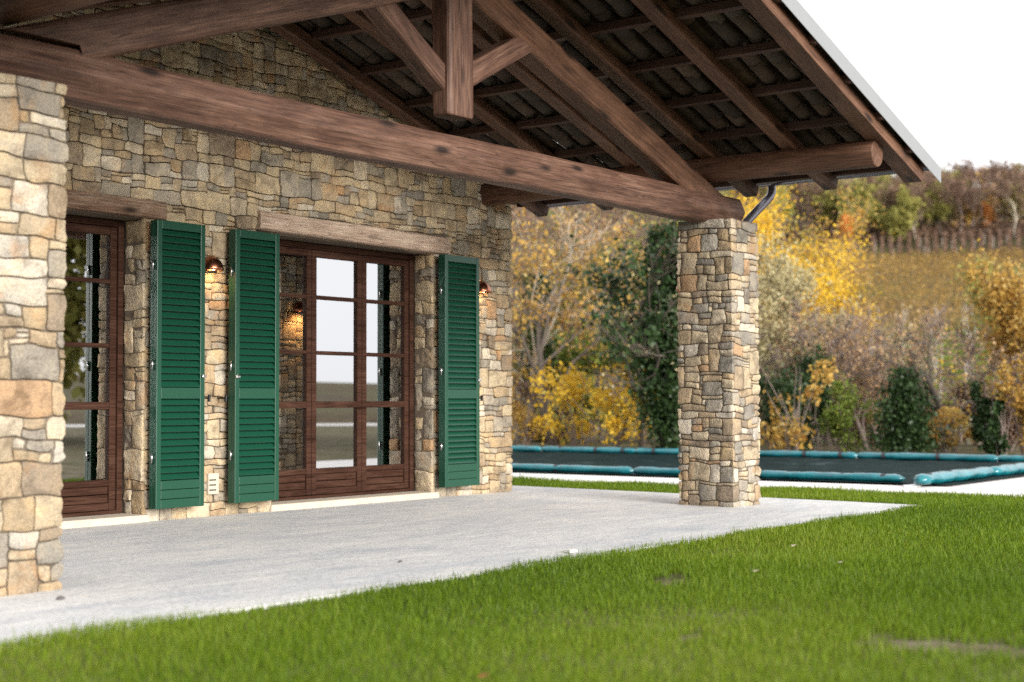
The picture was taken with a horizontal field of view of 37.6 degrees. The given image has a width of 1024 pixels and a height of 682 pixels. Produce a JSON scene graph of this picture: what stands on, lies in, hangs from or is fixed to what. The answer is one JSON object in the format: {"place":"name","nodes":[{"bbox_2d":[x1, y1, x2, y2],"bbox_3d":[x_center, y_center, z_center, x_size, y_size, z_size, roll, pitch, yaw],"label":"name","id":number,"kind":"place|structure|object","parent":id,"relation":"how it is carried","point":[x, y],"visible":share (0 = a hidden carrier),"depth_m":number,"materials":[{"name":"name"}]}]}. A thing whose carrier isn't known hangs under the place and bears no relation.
{"place":"outdoors","nodes":[
{"label":"outdoors","id":0,"kind":"place"},
{"bbox_2d":[0,426,1023,681],"bbox_3d":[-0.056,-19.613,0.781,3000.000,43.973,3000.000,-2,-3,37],"label":"ground","id":1,"kind":"structure","parent":0,"point":[964,448],"depth_m":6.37,"materials":[{"name":"green plant"}]},
{"bbox_2d":[0,485,915,647],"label":"terrace","id":2,"kind":"structure","parent":1,"relation":"on","point":[174,567],"depth_m":10.34,"materials":[{"name":"concrete"}]},
{"bbox_2d":[0,73,68,596],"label":"stone pillar","id":3,"kind":"structure","parent":2,"relation":"on","point":[34,150],"depth_m":7.82,"materials":[{"name":"beige stone"}]},
{"bbox_2d":[0,0,512,528],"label":"farmhouse","id":4,"kind":"object","parent":2,"relation":"on","point":[336,332],"visible":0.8,"depth_m":13.08,"materials":[{"name":"stone"}]},
{"bbox_2d":[58,215,123,517],"bbox_3d":[-3.614,0.188,11.701,0.090,2.375,1.395,-2,-3,37],"label":"door","id":5,"kind":"structure","parent":4,"relation":"in","point":[92,382],"depth_m":12.04,"materials":[{"name":"brown wood"}]},
{"bbox_2d":[205,256,223,271],"bbox_3d":[-2.510,-0.654,12.641,0.160,0.126,0.220,-2,-3,37],"label":"wall lamp","id":6,"kind":"object","parent":4,"relation":"attached to","point":[212,263],"visible":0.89,"depth_m":12.58,"materials":[{"name":"orange metal"}]},
{"bbox_2d":[271,240,413,501],"bbox_3d":[-1.679,0.286,14.291,0.090,2.375,2.185,-2,-3,37],"label":"door","id":7,"kind":"structure","parent":4,"relation":"in","point":[346,313],"depth_m":14.39,"materials":[{"name":"brown wood"}]},
{"bbox_2d":[676,218,760,506],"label":"stone pillar","id":8,"kind":"structure","parent":2,"relation":"on","point":[718,361],"depth_m":14.05,"materials":[{"name":"beige stone"}]},
{"bbox_2d":[0,0,940,222],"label":"porch roof","id":9,"kind":"structure","parent":8,"relation":"on","point":[685,110],"depth_m":12.40,"materials":[{"name":"brown wood"}]},
{"bbox_2d":[510,381,554,445],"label":"golden shrub","id":10,"kind":"object","parent":1,"relation":"on","point":[516,419],"visible":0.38,"depth_m":33.55,"materials":[{"name":"yellow plant"}]},
{"bbox_2d":[511,231,572,441],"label":"bare tree","id":11,"kind":"object","parent":1,"relation":"on","point":[541,277],"visible":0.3,"depth_m":37.55,"materials":[{"name":"brown plant"}]},
{"bbox_2d":[511,377,576,443],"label":"border shrub","id":12,"kind":"object","parent":1,"relation":"on","point":[528,392],"visible":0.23,"depth_m":35.45,"materials":[{"name":"yellow plant"}]},
{"bbox_2d":[510,204,595,430],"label":"copse tree","id":13,"kind":"object","parent":1,"relation":"on","point":[516,283],"visible":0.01,"depth_m":49.95,"materials":[{"name":"brown plant"}]},
{"bbox_2d":[510,312,598,439],"bbox_3d":[-0.001,0.842,38.961,4.300,3.893,3.954,0,-2,-10],"label":"border shrub","id":14,"kind":"object","parent":1,"relation":"on","point":[559,374],"visible":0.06,"depth_m":38.71,"materials":[{"name":"brown plant"}]},
{"bbox_2d":[520,362,603,446],"bbox_3d":[1.074,1.454,33.319,1.692,2.012,2.174,-2,-3,37],"label":"yellow shrub","id":15,"kind":"object","parent":1,"relation":"on","point":[573,421],"visible":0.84,"depth_m":33.41,"materials":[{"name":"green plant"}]},
{"bbox_2d":[510,207,642,439],"bbox_3d":[0.598,-0.696,36.907,5.807,6.719,4.324,-1,-2,11],"label":"maple tree","id":16,"kind":"object","parent":1,"relation":"on","point":[547,338],"visible":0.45,"depth_m":36.30,"materials":[{"name":"brown plant"}]},
{"bbox_2d":[519,341,636,442],"bbox_3d":[1.889,1.218,36.671,4.550,2.902,2.916,2,-3,-44],"label":"border shrub","id":17,"kind":"object","parent":1,"relation":"on","point":[586,398],"visible":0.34,"depth_m":35.98,"materials":[{"name":"yellow plant"}]},
{"bbox_2d":[511,205,644,411],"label":"copse tree","id":18,"kind":"object","parent":1,"relation":"on","point":[584,291],"visible":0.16,"depth_m":55.87,"materials":[{"name":"yellow plant"}]},
{"bbox_2d":[510,204,664,445],"bbox_3d":[1.074,-0.506,36.206,5.840,6.376,5.657,-2,-3,37],"label":"maple tree","id":19,"kind":"object","parent":1,"relation":"on","point":[542,362],"visible":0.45,"depth_m":35.88,"materials":[{"name":"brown plant"}]},
{"bbox_2d":[509,204,667,430],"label":"copse tree","id":20,"kind":"object","parent":1,"relation":"on","point":[528,216],"visible":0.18,"depth_m":49.43,"materials":[{"name":"brown plant"}]},
{"bbox_2d":[523,348,663,446],"bbox_3d":[2.177,1.251,32.636,3.778,2.361,3.105,-2,-3,37],"label":"yellow shrub","id":21,"kind":"object","parent":1,"relation":"on","point":[616,420],"visible":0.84,"depth_m":32.20,"materials":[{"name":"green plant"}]},
{"bbox_2d":[545,294,641,439],"bbox_3d":[3.083,0.722,38.478,4.162,4.098,4.526,-1,-2,17],"label":"border shrub","id":22,"kind":"object","parent":1,"relation":"on","point":[573,353],"visible":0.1,"depth_m":37.60,"materials":[{"name":"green plant"}]},
{"bbox_2d":[523,203,667,397],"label":"copse tree","id":23,"kind":"object","parent":1,"relation":"on","point":[591,225],"visible":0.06,"depth_m":57.69,"materials":[{"name":"yellow plant"}]},
{"bbox_2d":[585,317,658,442],"bbox_3d":[3.943,0.907,36.293,3.847,3.484,3.538,-2,-3,44],"label":"border shrub","id":24,"kind":"object","parent":1,"relation":"on","point":[607,360],"visible":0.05,"depth_m":36.27,"materials":[{"name":"brown plant"}]},
{"bbox_2d":[562,218,684,448],"bbox_3d":[2.732,-0.343,31.678,3.364,5.605,5.194,0,-2,2],"label":"ivy tree","id":25,"kind":"object","parent":1,"relation":"on","point":[666,388],"visible":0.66,"depth_m":30.83,"materials":[{"name":"green plant"}]},
{"bbox_2d":[568,206,748,432],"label":"copse tree","id":26,"kind":"object","parent":1,"relation":"on","point":[635,242],"visible":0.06,"depth_m":46.83,"materials":[{"name":"plant"}]},
{"bbox_2d":[585,213,775,447],"bbox_3d":[3.429,-0.306,31.351,3.868,5.465,3.151,0,-2,1],"label":"bare tree","id":27,"kind":"object","parent":1,"relation":"on","point":[641,436],"visible":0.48,"depth_m":30.64,"materials":[{"name":"brown plant"}]},
{"bbox_2d":[575,193,805,322],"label":"copse tree","id":28,"kind":"object","parent":1,"relation":"on","point":[660,225],"visible":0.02,"depth_m":53.30,"materials":[{"name":"yellow plant"}]},
{"bbox_2d":[722,190,824,317],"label":"copse tree","id":29,"kind":"object","parent":1,"relation":"on","point":[792,228],"visible":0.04,"depth_m":48.23,"materials":[{"name":"yellow plant"}]},
{"bbox_2d":[757,261,824,446],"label":"bare tree","id":30,"kind":"object","parent":1,"relation":"on","point":[777,357],"visible":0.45,"depth_m":32.76,"materials":[{"name":"beige plant"}]},
{"bbox_2d":[757,354,827,450],"bbox_3d":[5.499,1.304,30.437,1.488,2.056,1.738,1,-3,-34],"label":"ivy bush","id":31,"kind":"object","parent":1,"relation":"on","point":[781,386],"visible":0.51,"depth_m":30.11,"materials":[{"name":"green plant"}]},
{"bbox_2d":[759,355,837,450],"bbox_3d":[5.392,1.275,29.129,1.226,2.010,2.201,1,-3,-29],"label":"golden shrub","id":32,"kind":"object","parent":1,"relation":"on","point":[794,429],"visible":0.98,"depth_m":28.71,"materials":[{"name":"yellow plant"}]},
{"bbox_2d":[756,224,846,444],"bbox_3d":[5.856,-0.106,34.060,3.080,5.247,3.919,-2,-3,37],"label":"poplar tree","id":33,"kind":"object","parent":1,"relation":"on","point":[781,284],"visible":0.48,"depth_m":34.07,"materials":[{"name":"grey plant"}]},
{"bbox_2d":[756,226,856,342],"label":"yellow tree","id":34,"kind":"object","parent":1,"relation":"on","point":[820,296],"visible":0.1,"depth_m":38.90,"materials":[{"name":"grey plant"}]},
{"bbox_2d":[725,184,894,350],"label":"golden tree","id":35,"kind":"object","parent":1,"relation":"on","point":[761,220],"visible":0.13,"depth_m":46.13,"materials":[{"name":"yellow plant"}]},
{"bbox_2d":[757,239,863,438],"bbox_3d":[6.844,0.069,36.000,3.546,5.052,3.340,-2,-3,37],"label":"poplar tree","id":36,"kind":"object","parent":1,"relation":"on","point":[813,299],"visible":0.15,"depth_m":35.45,"materials":[{"name":"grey plant"}]},
{"bbox_2d":[736,184,885,430],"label":"golden tree","id":37,"kind":"object","parent":1,"relation":"on","point":[855,223],"visible":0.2,"depth_m":50.01,"materials":[{"name":"yellow plant"}]},
{"bbox_2d":[787,331,837,449],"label":"ivy bush","id":38,"kind":"object","parent":1,"relation":"on","point":[805,361],"visible":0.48,"depth_m":30.92,"materials":[{"name":"green plant"}]},
{"bbox_2d":[757,305,873,445],"bbox_3d":[6.677,0.711,33.389,2.533,3.612,2.707,-2,-3,37],"label":"bare tree","id":39,"kind":"object","parent":1,"relation":"on","point":[827,437],"visible":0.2,"depth_m":33.23,"materials":[{"name":"brown plant"}]},
{"bbox_2d":[761,272,885,443],"bbox_3d":[6.668,0.526,32.308,2.943,3.926,2.753,0,-2,4],"label":"bare tree","id":40,"kind":"object","parent":1,"relation":"on","point":[796,316],"visible":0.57,"depth_m":32.05,"materials":[{"name":"brown plant"}]},
{"bbox_2d":[764,234,886,433],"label":"yellow tree","id":41,"kind":"object","parent":1,"relation":"on","point":[837,303],"visible":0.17,"depth_m":42.84,"materials":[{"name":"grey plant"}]},
{"bbox_2d":[815,371,884,451],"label":"round bush","id":42,"kind":"object","parent":1,"relation":"on","point":[834,419],"visible":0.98,"depth_m":29.37,"materials":[{"name":"green plant"}]},
{"bbox_2d":[799,310,904,447],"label":"bare tree","id":43,"kind":"object","parent":1,"relation":"on","point":[855,381],"visible":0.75,"depth_m":31.68,"materials":[{"name":"brown plant"}]},
{"bbox_2d":[815,303,906,377],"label":"bare tree","id":44,"kind":"object","parent":1,"relation":"on","point":[885,331],"visible":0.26,"depth_m":37.35,"materials":[{"name":"brown plant"}]},
{"bbox_2d":[847,359,890,446],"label":"beech shrub","id":45,"kind":"object","parent":1,"relation":"on","point":[866,419],"visible":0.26,"depth_m":32.67,"materials":[{"name":"brown plant"}]},
{"bbox_2d":[820,306,918,444],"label":"bare tree","id":46,"kind":"object","parent":1,"relation":"on","point":[873,370],"visible":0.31,"depth_m":32.41,"materials":[{"name":"brown plant"}]},
{"bbox_2d":[817,300,922,442],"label":"bare tree","id":47,"kind":"object","parent":1,"relation":"on","point":[866,328],"visible":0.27,"depth_m":34.26,"materials":[{"name":"brown plant"}]},
{"bbox_2d":[852,344,952,452],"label":"ivy tree","id":48,"kind":"object","parent":1,"relation":"on","point":[908,428],"visible":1,"depth_m":28.40,"materials":[{"name":"green plant"}]},
{"bbox_2d":[849,287,961,398],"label":"bare tree","id":49,"kind":"object","parent":1,"relation":"on","point":[926,319],"visible":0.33,"depth_m":37.89,"materials":[{"name":"brown plant"}]},
{"bbox_2d":[861,305,952,396],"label":"bare tree","id":50,"kind":"object","parent":1,"relation":"on","point":[900,338],"visible":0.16,"depth_m":34.35,"materials":[{"name":"beige plant"}]},
{"bbox_2d":[883,307,958,394],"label":"bare tree","id":51,"kind":"object","parent":1,"relation":"on","point":[938,353],"visible":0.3,"depth_m":39.89,"materials":[{"name":"brown plant"}]},
{"bbox_2d":[866,317,988,449],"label":"bare tree","id":52,"kind":"object","parent":1,"relation":"on","point":[938,405],"visible":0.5,"depth_m":30.70,"materials":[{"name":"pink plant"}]},
{"bbox_2d":[919,373,976,443],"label":"border shrub","id":53,"kind":"object","parent":1,"relation":"on","point":[959,395],"visible":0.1,"depth_m":33.88,"materials":[{"name":"brown plant"}]},
{"bbox_2d":[922,402,976,451],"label":"round bush","id":54,"kind":"object","parent":1,"relation":"on","point":[953,415],"visible":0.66,"depth_m":29.12,"materials":[{"name":"yellow plant"}]},
{"bbox_2d":[924,328,974,440],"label":"bare tree","id":55,"kind":"object","parent":1,"relation":"on","point":[948,372],"visible":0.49,"depth_m":36.51,"materials":[{"name":"brown plant"}]},
{"bbox_2d":[924,301,1021,396],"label":"bare tree","id":56,"kind":"object","parent":1,"relation":"on","point":[968,349],"visible":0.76,"depth_m":32.95,"materials":[{"name":"brown plant"}]},
{"bbox_2d":[933,376,1015,445],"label":"border shrub","id":57,"kind":"object","parent":1,"relation":"on","point":[959,420],"visible":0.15,"depth_m":33.58,"materials":[{"name":"brown plant"}]},
{"bbox_2d":[950,238,1023,389],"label":"golden tree","id":58,"kind":"object","parent":1,"relation":"on","point":[1009,304],"visible":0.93,"depth_m":33.11,"materials":[{"name":"orange plant"}]},
{"bbox_2d":[967,372,1008,453],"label":"ivy bush","id":59,"kind":"object","parent":1,"relation":"on","point":[983,410],"visible":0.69,"depth_m":28.45,"materials":[{"name":"green plant"}]},
{"bbox_2d":[956,365,1021,447],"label":"border shrub","id":60,"kind":"object","parent":1,"relation":"on","point":[966,406],"visible":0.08,"depth_m":31.30,"materials":[{"name":"brown plant"}]},
{"bbox_2d":[978,399,1012,454],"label":"ivy bush","id":61,"kind":"object","parent":1,"relation":"on","point":[1001,446],"visible":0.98,"depth_m":27.45,"materials":[{"name":"green plant"}]},
{"bbox_2d":[973,360,1023,450],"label":"beech shrub","id":62,"kind":"object","parent":1,"relation":"on","point":[1012,433],"visible":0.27,"depth_m":29.71,"materials":[{"name":"brown plant"}]},
{"bbox_2d":[991,352,1023,454],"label":"golden shrub","id":63,"kind":"object","parent":1,"relation":"on","point":[1018,395],"visible":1,"depth_m":27.82,"materials":[{"name":"yellow plant"}]},
{"bbox_2d":[510,190,1023,425],"bbox_3d":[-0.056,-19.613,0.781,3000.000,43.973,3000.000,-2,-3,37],"label":"hillside","id":64,"kind":"structure","parent":0,"point":[931,244],"depth_m":187.53,"materials":[{"name":"brown plant"}]},
{"bbox_2d":[511,204,587,324],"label":"copse tree","id":65,"kind":"object","parent":64,"relation":"on","point":[524,264],"visible":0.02,"depth_m":59.59,"materials":[{"name":"brown plant"}]},
{"bbox_2d":[513,207,631,363],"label":"copse tree","id":66,"kind":"object","parent":64,"relation":"on","point":[600,245],"visible":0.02,"depth_m":65.88,"materials":[{"name":"brown plant"}]},
{"bbox_2d":[511,205,649,400],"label":"copse tree","id":67,"kind":"object","parent":64,"relation":"on","point":[555,248],"visible":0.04,"depth_m":64.74,"materials":[{"name":"brown plant"}]},
{"bbox_2d":[531,247,1023,336],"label":"vineyard vines","id":68,"kind":"object","parent":64,"relation":"on","point":[922,259],"visible":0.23,"depth_m":167.69,"materials":[{"name":"yellow plant"}]},
{"bbox_2d":[761,184,803,240],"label":"woodland tree","id":69,"kind":"object","parent":64,"relation":"on","point":[779,201],"visible":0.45,"depth_m":217.71,"materials":[{"name":"yellow plant"}]},
{"bbox_2d":[547,323,1017,401],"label":"bare vines","id":70,"kind":"object","parent":64,"relation":"on","point":[937,357],"visible":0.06,"depth_m":123.24,"materials":[{"name":"brown plant"}]},
{"bbox_2d":[583,188,1023,247],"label":"scrub undergrowth","id":71,"kind":"object","parent":64,"relation":"on","point":[1004,225],"visible":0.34,"depth_m":214.85,"materials":[{"name":"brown plant"}]},
{"bbox_2d":[787,188,825,231],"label":"woodland tree","id":72,"kind":"object","parent":64,"relation":"on","point":[805,211],"visible":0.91,"depth_m":220.32,"materials":[{"name":"brown plant"}]},
{"bbox_2d":[790,180,843,226],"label":"woodland tree","id":73,"kind":"object","parent":64,"relation":"on","point":[818,189],"visible":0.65,"depth_m":221.38,"materials":[{"name":"brown plant"}]},
{"bbox_2d":[805,181,849,240],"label":"woodland tree","id":74,"kind":"object","parent":64,"relation":"on","point":[827,211],"visible":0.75,"depth_m":218.37,"materials":[{"name":"green plant"}]},
{"bbox_2d":[838,212,861,245],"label":"hillside tree","id":75,"kind":"object","parent":64,"relation":"on","point":[843,227],"visible":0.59,"depth_m":207.65,"materials":[{"name":"orange plant"}]},
{"bbox_2d":[832,178,885,240],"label":"hillside tree","id":76,"kind":"object","parent":64,"relation":"on","point":[861,193],"visible":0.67,"depth_m":214.85,"materials":[{"name":"green plant"}]},
{"bbox_2d":[867,180,905,212],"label":"woodland tree","id":77,"kind":"object","parent":64,"relation":"on","point":[893,196],"visible":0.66,"depth_m":215.99,"materials":[{"name":"brown plant"}]},
{"bbox_2d":[758,321,1023,423],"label":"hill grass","id":78,"kind":"structure","parent":64,"relation":"on","point":[954,364],"depth_m":129.23,"materials":[{"name":"brown plant"}]},
{"bbox_2d":[875,184,925,245],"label":"hillside tree","id":79,"kind":"object","parent":64,"relation":"on","point":[903,213],"visible":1,"depth_m":210.06,"materials":[{"name":"green plant"}]},
{"bbox_2d":[881,177,942,240],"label":"woodland tree","id":80,"kind":"object","parent":64,"relation":"on","point":[914,191],"visible":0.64,"depth_m":213.64,"materials":[{"name":"brown plant"}]},
{"bbox_2d":[910,182,961,238],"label":"hillside tree","id":81,"kind":"object","parent":64,"relation":"on","point":[931,212],"visible":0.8,"depth_m":214.56,"materials":[{"name":"plant"}]},
{"bbox_2d":[918,176,957,238],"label":"woodland tree","id":82,"kind":"object","parent":64,"relation":"on","point":[943,207],"visible":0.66,"depth_m":214.22,"materials":[{"name":"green plant"}]},
{"bbox_2d":[871,227,1020,258],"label":"vines","id":83,"kind":"object","parent":64,"relation":"on","point":[945,242],"visible":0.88,"depth_m":200.78,"materials":[{"name":"brown plant"}]},
{"bbox_2d":[928,171,982,238],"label":"woodland tree","id":84,"kind":"object","parent":64,"relation":"on","point":[956,196],"visible":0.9,"depth_m":212.78,"materials":[{"name":"brown plant"}]},
{"bbox_2d":[944,154,989,188],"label":"woodland tree","id":85,"kind":"object","parent":64,"relation":"on","point":[964,167],"visible":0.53,"depth_m":241.50,"materials":[{"name":"brown plant"}]},
{"bbox_2d":[948,196,1000,234],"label":"hillside tree","id":86,"kind":"object","parent":64,"relation":"on","point":[967,216],"visible":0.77,"depth_m":213.46,"materials":[{"name":"brown plant"}]},
{"bbox_2d":[957,177,994,226],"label":"woodland tree","id":87,"kind":"object","parent":64,"relation":"on","point":[972,194],"visible":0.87,"depth_m":212.35,"materials":[{"name":"brown plant"}]},
{"bbox_2d":[980,201,997,232],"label":"hillside tree","id":88,"kind":"object","parent":64,"relation":"on","point":[987,216],"visible":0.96,"depth_m":212.27,"materials":[{"name":"brown plant"}]},
{"bbox_2d":[964,155,1020,196],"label":"woodland tree","id":89,"kind":"object","parent":64,"relation":"on","point":[993,172],"visible":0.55,"depth_m":222.54,"materials":[{"name":"brown plant"}]},
{"bbox_2d":[978,166,1023,237],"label":"woodland tree","id":90,"kind":"object","parent":64,"relation":"on","point":[999,192],"visible":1,"depth_m":209.82,"materials":[{"name":"brown plant"}]},
{"bbox_2d":[995,180,1023,226],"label":"woodland tree","id":91,"kind":"object","parent":64,"relation":"on","point":[1013,197],"visible":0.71,"depth_m":210.97,"materials":[{"name":"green plant"}]},
{"bbox_2d":[510,471,1023,496],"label":"pool paving","id":92,"kind":"structure","parent":0,"point":[1011,485],"depth_m":18.08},
{"bbox_2d":[510,451,1023,486],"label":"swimming pool","id":93,"kind":"structure","parent":92,"relation":"on","point":[908,470],"depth_m":23.14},
{"bbox_2d":[510,463,633,473],"bbox_3d":[0.388,1.768,21.053,3.161,0.107,0.182,-2,-3,38],"label":"water bag","id":94,"kind":"object","parent":93,"relation":"on","point":[579,468],"visible":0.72,"depth_m":20.61,"materials":[{"name":"teal plastic"}]},
{"bbox_2d":[542,446,634,453],"bbox_3d":[1.433,2.050,28.374,2.172,0.119,0.205,-2,-3,37],"label":"water bag","id":95,"kind":"object","parent":93,"relation":"on","point":[589,449],"visible":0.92,"depth_m":28.27,"materials":[{"name":"teal plastic"}]},
{"bbox_2d":[634,467,680,474],"bbox_3d":[2.366,1.703,19.561,1.881,0.107,0.182,-2,-3,38],"label":"water bag","id":96,"kind":"object","parent":93,"relation":"on","point":[656,471],"visible":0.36,"depth_m":19.84,"materials":[{"name":"teal plastic"}]},
{"bbox_2d":[635,448,680,453],"bbox_3d":[3.099,1.997,27.138,2.121,0.118,0.203,-2,-3,38],"label":"water bag","id":97,"kind":"object","parent":93,"relation":"on","point":[656,451],"visible":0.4,"depth_m":27.41,"materials":[{"name":"teal plastic"}]},
{"bbox_2d":[759,450,857,458],"bbox_3d":[4.848,1.941,25.846,2.370,0.118,0.204,-2,-3,38],"label":"water bag","id":98,"kind":"object","parent":93,"relation":"on","point":[813,454],"visible":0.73,"depth_m":25.60,"materials":[{"name":"teal plastic"}]},
{"bbox_2d":[758,470,904,481],"bbox_3d":[3.879,1.655,18.436,1.952,0.106,0.194,-2,-3,37],"label":"water bag","id":99,"kind":"object","parent":93,"relation":"on","point":[876,477],"visible":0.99,"depth_m":18.33,"materials":[{"name":"teal plastic"}]},
{"bbox_2d":[857,452,998,461],"bbox_3d":[6.711,1.878,24.431,2.452,0.120,0.199,-2,-3,39],"label":"water bag","id":100,"kind":"object","parent":93,"relation":"on","point":[930,456],"visible":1,"depth_m":24.32,"materials":[{"name":"teal plastic"}]},
{"bbox_2d":[913,467,993,484],"bbox_3d":[5.381,1.624,18.223,0.241,0.142,2.480,-2,-3,36],"label":"water bag","id":101,"kind":"object","parent":93,"relation":"on","point":[938,477],"visible":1,"depth_m":17.87,"materials":[{"name":"teal plastic"}]},
{"bbox_2d":[991,462,1023,475],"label":"water bag","id":102,"kind":"object","parent":93,"relation":"on","point":[1006,469],"visible":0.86,"depth_m":19.45,"materials":[{"name":"teal plastic"}]},
{"bbox_2d":[998,455,1023,461],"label":"water bag","id":103,"kind":"object","parent":93,"relation":"on","point":[1007,458],"visible":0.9,"depth_m":23.53,"materials":[{"name":"teal plastic"}]},
{"bbox_2d":[798,0,1023,186],"label":"sky","id":104,"kind":"structure","parent":0,"point":[951,71],"materials":[{"name":"white"}]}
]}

